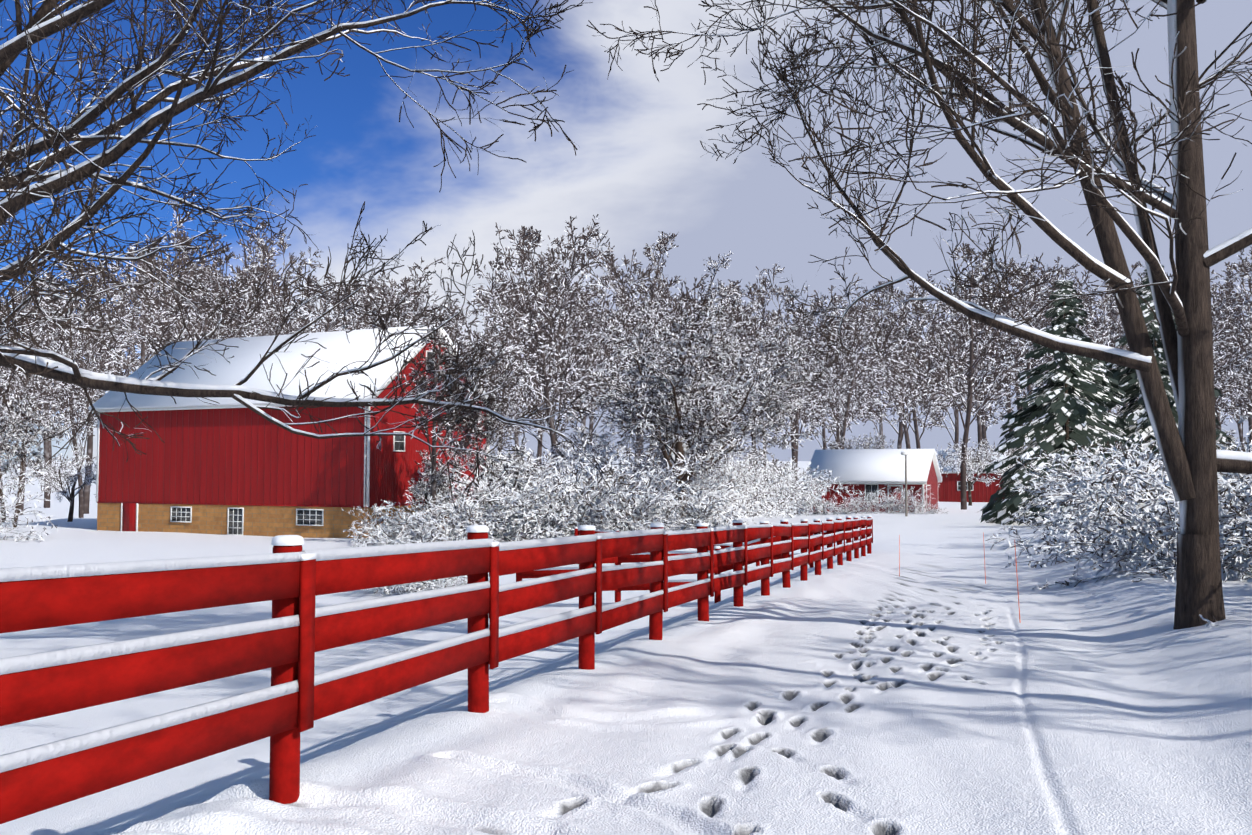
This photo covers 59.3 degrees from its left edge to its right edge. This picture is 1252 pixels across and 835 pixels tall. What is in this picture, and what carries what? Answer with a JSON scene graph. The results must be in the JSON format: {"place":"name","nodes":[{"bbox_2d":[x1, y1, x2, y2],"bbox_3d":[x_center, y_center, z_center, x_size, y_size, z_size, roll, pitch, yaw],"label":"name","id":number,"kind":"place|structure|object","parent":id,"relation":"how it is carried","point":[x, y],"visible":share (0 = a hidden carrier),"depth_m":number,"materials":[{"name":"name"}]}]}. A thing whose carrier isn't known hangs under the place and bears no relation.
{"place":"outdoors","nodes":[
{"label":"outdoors","id":0,"kind":"place"},
{"bbox_2d":[0,461,1251,834],"bbox_3d":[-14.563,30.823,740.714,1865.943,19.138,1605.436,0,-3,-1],"label":"ground","id":1,"kind":"structure","parent":0,"point":[916,673],"depth_m":8.76,"materials":[{"name":"white snow"}]},
{"bbox_2d":[0,369,35,521],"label":"tree","id":2,"kind":"object","parent":1,"relation":"on","point":[16,408],"visible":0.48,"depth_m":83.12,"materials":[{"name":"white plant"}]},
{"bbox_2d":[0,467,57,541],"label":"bush","id":3,"kind":"object","parent":1,"relation":"on","point":[20,495],"visible":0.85,"depth_m":61.15,"materials":[{"name":"white plant"}]},
{"bbox_2d":[0,401,74,526],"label":"tree","id":4,"kind":"object","parent":1,"relation":"on","point":[18,427],"visible":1,"depth_m":75.41,"materials":[{"name":"white plant"}]},
{"bbox_2d":[5,279,79,507],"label":"forest tree","id":5,"kind":"object","parent":1,"relation":"on","point":[46,457],"visible":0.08,"depth_m":108.25,"materials":[{"name":"white plant"}]},
{"bbox_2d":[0,300,91,514],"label":"tall tree","id":6,"kind":"object","parent":1,"relation":"on","point":[28,384],"visible":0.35,"depth_m":94.93,"materials":[{"name":"white plant"}]},
{"bbox_2d":[14,444,96,521],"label":"tree","id":7,"kind":"object","parent":1,"relation":"on","point":[66,477],"visible":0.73,"depth_m":81.89,"materials":[{"name":"white plant"}]},
{"bbox_2d":[1,314,132,517],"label":"tall tree","id":8,"kind":"object","parent":1,"relation":"on","point":[79,400],"visible":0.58,"depth_m":89.53,"materials":[{"name":"white plant"}]},
{"bbox_2d":[10,263,147,513],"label":"forest tree","id":9,"kind":"object","parent":1,"relation":"on","point":[128,316],"visible":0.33,"depth_m":98.32,"materials":[{"name":"white plant"}]},
{"bbox_2d":[29,252,181,418],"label":"forest tree","id":10,"kind":"object","parent":1,"relation":"on","point":[132,361],"visible":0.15,"depth_m":116.60,"materials":[{"name":"white plant"}]},
{"bbox_2d":[67,233,193,373],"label":"forest tree","id":11,"kind":"object","parent":1,"relation":"on","point":[121,292],"visible":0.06,"depth_m":132.96,"materials":[{"name":"white plant"}]},
{"bbox_2d":[84,246,208,376],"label":"forest tree","id":12,"kind":"object","parent":1,"relation":"on","point":[143,359],"visible":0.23,"depth_m":105.32,"materials":[{"name":"white plant"}]},
{"bbox_2d":[128,248,259,350],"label":"forest tree","id":13,"kind":"object","parent":1,"relation":"on","point":[214,293],"visible":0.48,"depth_m":98.16,"materials":[{"name":"white plant"}]},
{"bbox_2d":[115,186,285,357],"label":"forest tree","id":14,"kind":"object","parent":1,"relation":"on","point":[178,238],"visible":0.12,"depth_m":116.63,"materials":[{"name":"white plant"}]},
{"bbox_2d":[139,254,312,353],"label":"forest tree","id":15,"kind":"object","parent":1,"relation":"on","point":[263,327],"visible":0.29,"depth_m":99.08,"materials":[{"name":"white plant"}]},
{"bbox_2d":[223,227,323,336],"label":"forest tree","id":16,"kind":"object","parent":1,"relation":"on","point":[272,286],"visible":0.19,"depth_m":120.43,"materials":[{"name":"white plant"}]},
{"bbox_2d":[227,217,323,333],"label":"forest tree","id":17,"kind":"object","parent":1,"relation":"on","point":[284,247],"visible":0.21,"depth_m":129.80,"materials":[{"name":"white plant"}]},
{"bbox_2d":[88,324,495,538],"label":"barn","id":18,"kind":"structure","parent":1,"relation":"on","point":[228,466],"depth_m":66.67,"materials":[{"name":"red wood"}]},
{"bbox_2d":[250,266,363,334],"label":"forest tree","id":19,"kind":"object","parent":1,"relation":"on","point":[301,321],"visible":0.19,"depth_m":103.14,"materials":[{"name":"white plant"}]},
{"bbox_2d":[0,0,632,508],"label":"tree","id":20,"kind":"object","parent":1,"relation":"on","point":[46,22],"visible":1,"depth_m":18.96,"materials":[{"name":"brown plant"}]},
{"bbox_2d":[321,277,426,330],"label":"forest tree","id":21,"kind":"object","parent":1,"relation":"on","point":[381,294],"visible":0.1,"depth_m":117.68,"materials":[{"name":"white plant"}]},
{"bbox_2d":[309,276,439,332],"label":"forest tree","id":22,"kind":"object","parent":1,"relation":"on","point":[361,294],"visible":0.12,"depth_m":106.01,"materials":[{"name":"white plant"}]},
{"bbox_2d":[324,270,430,330],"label":"forest tree","id":23,"kind":"object","parent":1,"relation":"on","point":[390,282],"visible":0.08,"depth_m":135.35,"materials":[{"name":"white plant"}]},
{"bbox_2d":[344,502,426,546],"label":"bush","id":24,"kind":"object","parent":1,"relation":"on","point":[372,519],"visible":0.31,"depth_m":58.57,"materials":[{"name":"white plant"}]},
{"bbox_2d":[346,499,440,546],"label":"bush","id":25,"kind":"object","parent":1,"relation":"on","point":[395,532],"visible":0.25,"depth_m":56.38,"materials":[{"name":"white plant"}]},
{"bbox_2d":[343,512,465,594],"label":"bush","id":26,"kind":"object","parent":1,"relation":"on","point":[365,543],"visible":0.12,"depth_m":36.14,"materials":[{"name":"white plant"}]},
{"bbox_2d":[358,257,468,358],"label":"forest tree","id":27,"kind":"object","parent":1,"relation":"on","point":[421,318],"visible":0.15,"depth_m":108.47,"materials":[{"name":"white plant"}]},
{"bbox_2d":[364,521,488,597],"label":"bush","id":28,"kind":"object","parent":1,"relation":"on","point":[429,583],"visible":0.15,"depth_m":33.64,"materials":[{"name":"white plant"}]},
{"bbox_2d":[405,458,460,521],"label":"bush","id":29,"kind":"object","parent":1,"relation":"on","point":[425,489],"visible":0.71,"depth_m":56.71,"materials":[{"name":"white plant"}]},
{"bbox_2d":[0,515,872,823],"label":"fence","id":30,"kind":"object","parent":1,"relation":"on","point":[288,577],"visible":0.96,"depth_m":5.84,"materials":[{"name":"red paint"}]},
{"bbox_2d":[372,474,520,542],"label":"bush","id":31,"kind":"object","parent":1,"relation":"on","point":[450,519],"visible":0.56,"depth_m":54.42,"materials":[{"name":"white plant"}]},
{"bbox_2d":[394,311,517,541],"bbox_3d":[-9.325,0.611,56.634,5.742,12.619,5.876,2,-4,-41],"label":"tree","id":32,"kind":"object","parent":1,"relation":"on","point":[467,413],"visible":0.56,"depth_m":56.91,"materials":[{"name":"brown plant"}]},
{"bbox_2d":[405,295,508,404],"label":"forest tree","id":33,"kind":"object","parent":1,"relation":"on","point":[454,335],"visible":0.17,"depth_m":106.42,"materials":[{"name":"white plant"}]},
{"bbox_2d":[408,444,507,517],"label":"bush","id":34,"kind":"object","parent":1,"relation":"on","point":[472,464],"visible":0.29,"depth_m":64.78,"materials":[{"name":"white plant"}]},
{"bbox_2d":[424,338,521,522],"bbox_3d":[-8.361,1.355,59.503,4.971,11.226,6.351,1,-3,-13],"label":"tree","id":35,"kind":"object","parent":1,"relation":"on","point":[489,420],"visible":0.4,"depth_m":58.73,"materials":[{"name":"brown plant"}]},
{"bbox_2d":[391,453,574,542],"bbox_3d":[-7.736,4.969,59.754,9.429,6.750,10.320,1,-3,-23],"label":"bush","id":36,"kind":"object","parent":1,"relation":"on","point":[502,491],"visible":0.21,"depth_m":57.77,"materials":[{"name":"white plant"}]},
{"bbox_2d":[417,446,591,541],"bbox_3d":[-6.262,4.798,57.068,9.479,6.780,8.776,0,-3,6],"label":"bush","id":37,"kind":"object","parent":1,"relation":"on","point":[546,532],"visible":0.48,"depth_m":56.87,"materials":[{"name":"white plant"}]},
{"bbox_2d":[471,310,552,474],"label":"forest tree","id":38,"kind":"object","parent":1,"relation":"on","point":[518,406],"visible":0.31,"depth_m":109.33,"materials":[{"name":"white plant"}]},
{"bbox_2d":[479,437,548,537],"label":"bush","id":39,"kind":"object","parent":1,"relation":"on","point":[495,463],"visible":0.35,"depth_m":61.51,"materials":[{"name":"white plant"}]},
{"bbox_2d":[451,234,605,483],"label":"forest tree","id":40,"kind":"object","parent":1,"relation":"on","point":[496,322],"visible":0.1,"depth_m":130.34,"materials":[{"name":"white plant"}]},
{"bbox_2d":[461,214,613,485],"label":"forest tree","id":41,"kind":"object","parent":1,"relation":"on","point":[559,335],"visible":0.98,"depth_m":93.38,"materials":[{"name":"white plant"}]},
{"bbox_2d":[450,444,639,539],"bbox_3d":[-4.303,4.910,61.878,11.008,7.200,10.058,2,-3,-35],"label":"bush","id":42,"kind":"object","parent":1,"relation":"on","point":[578,506],"visible":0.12,"depth_m":61.79,"materials":[{"name":"white plant"}]},
{"bbox_2d":[451,439,650,539],"bbox_3d":[-3.104,4.875,59.495,11.051,7.410,12.270,-1,-3,22],"label":"bush","id":43,"kind":"object","parent":1,"relation":"on","point":[575,510],"visible":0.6,"depth_m":57.75,"materials":[{"name":"white plant"}]},
{"bbox_2d":[508,314,602,458],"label":"forest tree","id":44,"kind":"object","parent":1,"relation":"on","point":[543,416],"visible":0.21,"depth_m":103.03,"materials":[{"name":"white plant"}]},
{"bbox_2d":[534,277,608,444],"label":"tall tree","id":45,"kind":"object","parent":1,"relation":"on","point":[582,310],"visible":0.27,"depth_m":103.78,"materials":[{"name":"white plant"}]},
{"bbox_2d":[552,425,612,473],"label":"bush","id":46,"kind":"object","parent":1,"relation":"on","point":[587,449],"visible":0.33,"depth_m":89.84,"materials":[{"name":"white plant"}]},
{"bbox_2d":[534,268,636,455],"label":"forest tree","id":47,"kind":"object","parent":1,"relation":"on","point":[596,289],"visible":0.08,"depth_m":119.76,"materials":[{"name":"white plant"}]},
{"bbox_2d":[527,446,696,530],"bbox_3d":[-0.608,5.165,65.822,10.320,6.750,9.429,-2,-3,30],"label":"bush","id":48,"kind":"object","parent":1,"relation":"on","point":[635,507],"visible":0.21,"depth_m":63.85,"materials":[{"name":"white plant"}]},
{"bbox_2d":[562,273,692,463],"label":"forest tree","id":49,"kind":"object","parent":1,"relation":"on","point":[603,349],"visible":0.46,"depth_m":101.53,"materials":[{"name":"white plant"}]},
{"bbox_2d":[578,231,718,499],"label":"forest tree","id":50,"kind":"object","parent":1,"relation":"on","point":[640,290],"visible":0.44,"depth_m":98.98,"materials":[{"name":"white plant"}]},
{"bbox_2d":[554,445,747,534],"bbox_3d":[0.577,4.994,61.134,11.588,6.998,10.437,2,-4,-38],"label":"bush","id":51,"kind":"object","parent":1,"relation":"on","point":[625,515],"visible":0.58,"depth_m":60.41,"materials":[{"name":"white plant"}]},
{"bbox_2d":[625,449,758,529],"bbox_3d":[3.777,5.037,65.406,8.227,6.357,8.887,0,-3,8],"label":"bush","id":52,"kind":"object","parent":1,"relation":"on","point":[705,516],"visible":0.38,"depth_m":64.59,"materials":[{"name":"white plant"}]},
{"bbox_2d":[634,451,763,518],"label":"bush","id":53,"kind":"object","parent":1,"relation":"on","point":[719,465],"visible":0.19,"depth_m":83.74,"materials":[{"name":"white plant"}]},
{"bbox_2d":[568,250,838,523],"bbox_3d":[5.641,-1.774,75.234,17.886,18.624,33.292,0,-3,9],"label":"oak tree","id":54,"kind":"object","parent":1,"relation":"on","point":[678,390],"visible":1,"depth_m":70.88,"materials":[{"name":"white plant"}]},
{"bbox_2d":[664,279,785,477],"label":"tall tree","id":55,"kind":"object","parent":1,"relation":"on","point":[737,282],"visible":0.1,"depth_m":106.17,"materials":[{"name":"white plant"}]},
{"bbox_2d":[706,460,788,518],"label":"bush","id":56,"kind":"object","parent":1,"relation":"on","point":[744,475],"visible":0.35,"depth_m":82.96,"materials":[{"name":"white plant"}]},
{"bbox_2d":[676,262,829,509],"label":"forest tree","id":57,"kind":"object","parent":1,"relation":"on","point":[761,300],"visible":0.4,"depth_m":99.12,"materials":[{"name":"white plant"}]},
{"bbox_2d":[709,440,840,518],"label":"bush","id":58,"kind":"object","parent":1,"relation":"on","point":[785,513],"visible":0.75,"depth_m":82.52,"materials":[{"name":"white plant"}]},
{"bbox_2d":[739,459,838,517],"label":"bush","id":59,"kind":"object","parent":1,"relation":"on","point":[808,495],"visible":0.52,"depth_m":83.06,"materials":[{"name":"white plant"}]},
{"bbox_2d":[735,283,854,485],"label":"tall tree","id":60,"kind":"object","parent":1,"relation":"on","point":[819,304],"visible":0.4,"depth_m":112.49,"materials":[{"name":"white plant"}]},
{"bbox_2d":[781,302,866,447],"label":"forest tree","id":61,"kind":"object","parent":1,"relation":"on","point":[827,420],"visible":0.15,"depth_m":127.43,"materials":[{"name":"white plant"}]},
{"bbox_2d":[799,480,865,514],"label":"bush","id":62,"kind":"object","parent":1,"relation":"on","point":[825,511],"visible":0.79,"depth_m":83.44,"materials":[{"name":"white plant"}]},
{"bbox_2d":[804,306,873,448],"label":"forest tree","id":63,"kind":"object","parent":1,"relation":"on","point":[849,386],"visible":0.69,"depth_m":120.18,"materials":[{"name":"white plant"}]},
{"bbox_2d":[799,337,880,439],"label":"forest tree","id":64,"kind":"object","parent":1,"relation":"on","point":[871,395],"visible":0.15,"depth_m":133.09,"materials":[{"name":"grey plant"}]},
{"bbox_2d":[821,428,895,449],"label":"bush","id":65,"kind":"object","parent":1,"relation":"on","point":[880,442],"visible":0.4,"depth_m":103.84,"materials":[{"name":"white plant"}]},
{"bbox_2d":[834,486,887,513],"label":"bush","id":66,"kind":"object","parent":1,"relation":"on","point":[867,504],"visible":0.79,"depth_m":84.27,"materials":[{"name":"white plant"}]},
{"bbox_2d":[803,449,941,511],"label":"shed","id":67,"kind":"structure","parent":1,"relation":"on","point":[867,470],"depth_m":90.01,"materials":[{"name":"red"}]},
{"bbox_2d":[849,302,903,448],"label":"forest tree","id":68,"kind":"object","parent":1,"relation":"on","point":[880,384],"visible":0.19,"depth_m":139.65,"materials":[{"name":"grey plant"}]},
{"bbox_2d":[854,483,920,513],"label":"bush","id":69,"kind":"object","parent":1,"relation":"on","point":[887,502],"visible":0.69,"depth_m":85.38,"materials":[{"name":"white plant"}]},
{"bbox_2d":[843,270,940,448],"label":"forest tree","id":70,"kind":"object","parent":1,"relation":"on","point":[906,433],"visible":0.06,"depth_m":150.61,"materials":[{"name":"grey plant"}]},
{"bbox_2d":[847,315,947,448],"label":"forest tree","id":71,"kind":"object","parent":1,"relation":"on","point":[901,413],"visible":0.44,"depth_m":124.86,"materials":[{"name":"white plant"}]},
{"bbox_2d":[851,286,966,448],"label":"tall tree","id":72,"kind":"object","parent":1,"relation":"on","point":[904,320],"visible":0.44,"depth_m":123.20,"materials":[{"name":"white plant"}]},
{"bbox_2d":[586,0,1251,628],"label":"tree","id":73,"kind":"object","parent":1,"relation":"on","point":[1194,460],"visible":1,"depth_m":12.62,"materials":[{"name":"brown plant"}]},
{"bbox_2d":[893,487,947,514],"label":"bush","id":74,"kind":"object","parent":1,"relation":"on","point":[917,509],"visible":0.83,"depth_m":84.40,"materials":[{"name":"white plant"}]},
{"bbox_2d":[893,323,965,449],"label":"forest tree","id":75,"kind":"object","parent":1,"relation":"on","point":[933,421],"visible":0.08,"depth_m":132.94,"materials":[{"name":"white plant"}]},
{"bbox_2d":[906,287,1013,449],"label":"forest tree","id":76,"kind":"object","parent":1,"relation":"on","point":[960,402],"visible":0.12,"depth_m":120.33,"materials":[{"name":"grey plant"}]},
{"bbox_2d":[935,437,998,505],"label":"tree","id":77,"kind":"object","parent":1,"relation":"on","point":[969,473],"visible":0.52,"depth_m":101.06,"materials":[{"name":"white plant"}]},
{"bbox_2d":[887,242,1053,509],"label":"tall tree","id":78,"kind":"object","parent":1,"relation":"on","point":[953,356],"visible":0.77,"depth_m":92.46,"materials":[{"name":"white plant"}]},
{"bbox_2d":[937,449,1024,501],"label":"shed","id":79,"kind":"structure","parent":1,"relation":"on","point":[949,488],"depth_m":109.73,"materials":[{"name":"red wood"}]},
{"bbox_2d":[956,300,1026,446],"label":"forest tree","id":80,"kind":"object","parent":1,"relation":"on","point":[986,416],"visible":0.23,"depth_m":121.84,"materials":[{"name":"grey plant"}]},
{"bbox_2d":[951,439,1038,478],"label":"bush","id":81,"kind":"object","parent":1,"relation":"on","point":[975,461],"visible":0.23,"depth_m":87.11,"materials":[{"name":"white plant"}]},
{"bbox_2d":[978,256,1079,447],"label":"forest tree","id":82,"kind":"object","parent":1,"relation":"on","point":[1065,272],"visible":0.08,"depth_m":154.17,"materials":[{"name":"grey plant"}]},
{"bbox_2d":[975,262,1096,421],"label":"forest tree","id":83,"kind":"object","parent":1,"relation":"on","point":[1038,321],"visible":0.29,"depth_m":123.48,"materials":[{"name":"grey plant"}]},
{"bbox_2d":[978,275,1138,525],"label":"spruce tree","id":84,"kind":"object","parent":1,"relation":"on","point":[1067,398],"visible":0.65,"depth_m":66.61,"materials":[{"name":"green plant"}]},
{"bbox_2d":[1008,451,1136,526],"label":"bush","id":85,"kind":"object","parent":1,"relation":"on","point":[1026,510],"visible":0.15,"depth_m":61.54,"materials":[{"name":"white plant"}]},
{"bbox_2d":[986,436,1160,550],"bbox_3d":[19.015,3.608,43.716,9.543,5.763,8.596,-1,-3,13],"label":"bush","id":86,"kind":"object","parent":1,"relation":"on","point":[1048,516],"visible":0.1,"depth_m":43.58,"materials":[{"name":"white plant"}]},
{"bbox_2d":[1038,261,1145,412],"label":"forest tree","id":87,"kind":"object","parent":1,"relation":"on","point":[1135,266],"visible":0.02,"depth_m":123.28,"materials":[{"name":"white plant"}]},
{"bbox_2d":[1073,281,1152,410],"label":"forest tree","id":88,"kind":"object","parent":1,"relation":"on","point":[1102,333],"visible":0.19,"depth_m":106.91,"materials":[{"name":"white plant"}]},
{"bbox_2d":[1005,441,1251,568],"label":"bush","id":89,"kind":"object","parent":1,"relation":"on","point":[1082,525],"visible":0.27,"depth_m":27.43,"materials":[{"name":"white plant"}]},
{"bbox_2d":[1011,431,1251,557],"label":"bush","id":90,"kind":"object","parent":1,"relation":"on","point":[1119,448],"visible":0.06,"depth_m":35.94,"materials":[{"name":"white plant"}]},
{"bbox_2d":[1023,437,1251,575],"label":"bush","id":91,"kind":"object","parent":1,"relation":"on","point":[1116,510],"visible":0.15,"depth_m":23.91,"materials":[{"name":"white plant"}]},
{"bbox_2d":[1023,436,1251,557],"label":"bush","id":92,"kind":"object","parent":1,"relation":"on","point":[1081,504],"visible":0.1,"depth_m":31.57,"materials":[{"name":"white plant"}]},
{"bbox_2d":[1031,429,1251,589],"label":"bush","id":93,"kind":"object","parent":1,"relation":"on","point":[1138,496],"visible":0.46,"depth_m":20.82,"materials":[{"name":"white plant"}]},
{"bbox_2d":[1103,265,1251,492],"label":"spruce tree","id":94,"kind":"object","parent":1,"relation":"on","point":[1135,416],"visible":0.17,"depth_m":74.19,"materials":[{"name":"green plant"}]},
{"bbox_2d":[1106,447,1251,580],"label":"bush","id":95,"kind":"object","parent":1,"relation":"on","point":[1235,553],"visible":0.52,"depth_m":18.79,"materials":[{"name":"white plant"}]},
{"bbox_2d":[1127,272,1231,388],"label":"tall tree","id":96,"kind":"object","parent":1,"relation":"on","point":[1215,340],"visible":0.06,"depth_m":89.83,"materials":[{"name":"grey plant"}]},
{"bbox_2d":[1120,269,1251,429],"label":"forest tree","id":97,"kind":"object","parent":1,"relation":"on","point":[1225,293],"visible":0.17,"depth_m":106.17,"materials":[{"name":"white plant"}]},
{"bbox_2d":[1152,295,1251,418],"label":"forest tree","id":98,"kind":"object","parent":1,"relation":"on","point":[1236,360],"visible":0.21,"depth_m":99.66,"materials":[{"name":"white plant"}]},
{"bbox_2d":[1210,247,1251,399],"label":"forest tree","id":99,"kind":"object","parent":1,"relation":"on","point":[1244,266],"visible":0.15,"depth_m":127.14,"materials":[{"name":"white plant"}]},
{"bbox_2d":[1219,403,1251,582],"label":"bush","id":100,"kind":"object","parent":1,"relation":"on","point":[1246,545],"visible":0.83,"depth_m":16.58,"materials":[{"name":"white plant"}]},
{"bbox_2d":[1230,321,1251,412],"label":"tall tree","id":101,"kind":"object","parent":1,"relation":"on","point":[1246,375],"visible":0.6,"depth_m":100.73,"materials":[{"name":"white plant"}]},
{"bbox_2d":[0,0,1251,460],"label":"sky","id":102,"kind":"structure","parent":0,"point":[638,164],"materials":[{"name":"blue"}]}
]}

